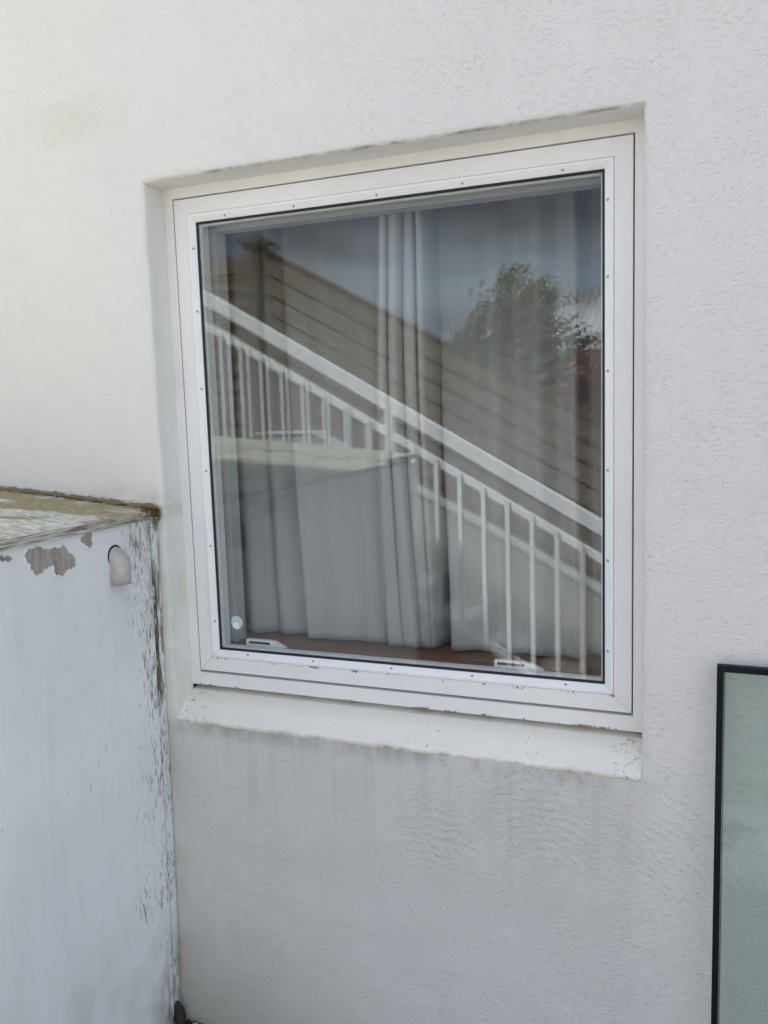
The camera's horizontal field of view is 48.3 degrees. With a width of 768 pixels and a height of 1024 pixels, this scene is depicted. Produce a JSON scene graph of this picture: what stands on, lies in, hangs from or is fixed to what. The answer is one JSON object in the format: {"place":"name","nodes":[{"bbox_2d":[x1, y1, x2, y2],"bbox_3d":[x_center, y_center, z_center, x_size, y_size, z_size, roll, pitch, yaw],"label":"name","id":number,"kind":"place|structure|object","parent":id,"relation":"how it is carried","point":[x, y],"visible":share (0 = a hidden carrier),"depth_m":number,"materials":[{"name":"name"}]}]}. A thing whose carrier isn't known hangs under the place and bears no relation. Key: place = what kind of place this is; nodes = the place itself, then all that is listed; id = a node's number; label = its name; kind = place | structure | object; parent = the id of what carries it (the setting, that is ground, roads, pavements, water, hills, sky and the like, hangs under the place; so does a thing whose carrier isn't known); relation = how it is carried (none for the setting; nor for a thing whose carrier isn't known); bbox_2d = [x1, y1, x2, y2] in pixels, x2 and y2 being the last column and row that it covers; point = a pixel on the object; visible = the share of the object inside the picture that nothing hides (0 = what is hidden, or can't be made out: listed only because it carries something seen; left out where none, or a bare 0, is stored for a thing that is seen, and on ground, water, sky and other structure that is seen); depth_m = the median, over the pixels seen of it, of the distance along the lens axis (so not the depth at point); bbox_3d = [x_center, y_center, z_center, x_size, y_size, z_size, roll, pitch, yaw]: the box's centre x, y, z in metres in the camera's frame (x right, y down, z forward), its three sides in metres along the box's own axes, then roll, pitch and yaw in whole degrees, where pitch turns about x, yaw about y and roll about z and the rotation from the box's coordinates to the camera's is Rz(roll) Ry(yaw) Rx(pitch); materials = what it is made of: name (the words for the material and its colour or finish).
{"place":"outdoors","nodes":[
{"label":"outdoors","id":0,"kind":"place"},
{"bbox_2d":[0,489,181,1023],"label":"low wall","id":1,"kind":"structure","parent":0,"point":[88,919],"depth_m":1.98,"materials":[{"name":"paint"}]},
{"bbox_2d":[5,490,159,527],"bbox_3d":[-0.899,-0.018,2.276,0.695,0.112,0.067,1,8,22],"label":"moss","id":2,"kind":"object","parent":1,"relation":"on","point":[152,510],"visible":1,"depth_m":2.17,"materials":[{"name":"green plant"}]},
{"label":"ground","id":3,"kind":"structure","parent":0,"visible":0},
{"bbox_2d":[173,1000,185,1023],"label":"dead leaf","id":4,"kind":"object","parent":3,"relation":"on","point":[179,1016],"visible":1,"depth_m":2.32,"materials":[{"name":"brown plant"}]},
{"bbox_2d":[0,0,767,1023],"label":"house","id":5,"kind":"structure","parent":3,"relation":"on","point":[348,862],"depth_m":1.94,"materials":[{"name":"paint"}]},
{"bbox_2d":[163,118,644,732],"bbox_3d":[0.068,-0.185,2.152,1.181,1.281,0.324,1,8,22],"label":"window","id":6,"kind":"structure","parent":5,"relation":"attached to","point":[603,690],"depth_m":2.01,"materials":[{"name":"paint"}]},
{"bbox_2d":[231,616,242,628],"bbox_3d":[-0.384,0.289,2.240,0.036,0.036,0.001,1,8,22],"label":"sticker","id":7,"kind":"object","parent":6,"relation":"attached to","point":[236,622],"visible":1,"depth_m":2.24,"materials":[{"name":"white plastic"}]},
{"bbox_2d":[225,213,420,647],"bbox_3d":[-0.211,-0.260,2.439,0.774,1.174,0.379,1,8,22],"label":"curtain","id":8,"kind":"object","parent":6,"relation":"hanging from","point":[316,329],"visible":0.88,"depth_m":2.39,"materials":[{"name":"grey fabric"}]},
{"bbox_2d":[403,188,600,658],"bbox_3d":[0.376,-0.254,2.234,0.582,1.174,0.416,1,8,22],"label":"curtain","id":9,"kind":"object","parent":6,"relation":"hanging from","point":[502,334],"visible":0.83,"depth_m":2.17,"materials":[{"name":"grey fabric"}]},
{"bbox_2d":[711,663,767,1023],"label":"glass panel","id":10,"kind":"object","parent":3,"relation":"on","point":[722,669],"visible":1,"depth_m":1.70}
]}

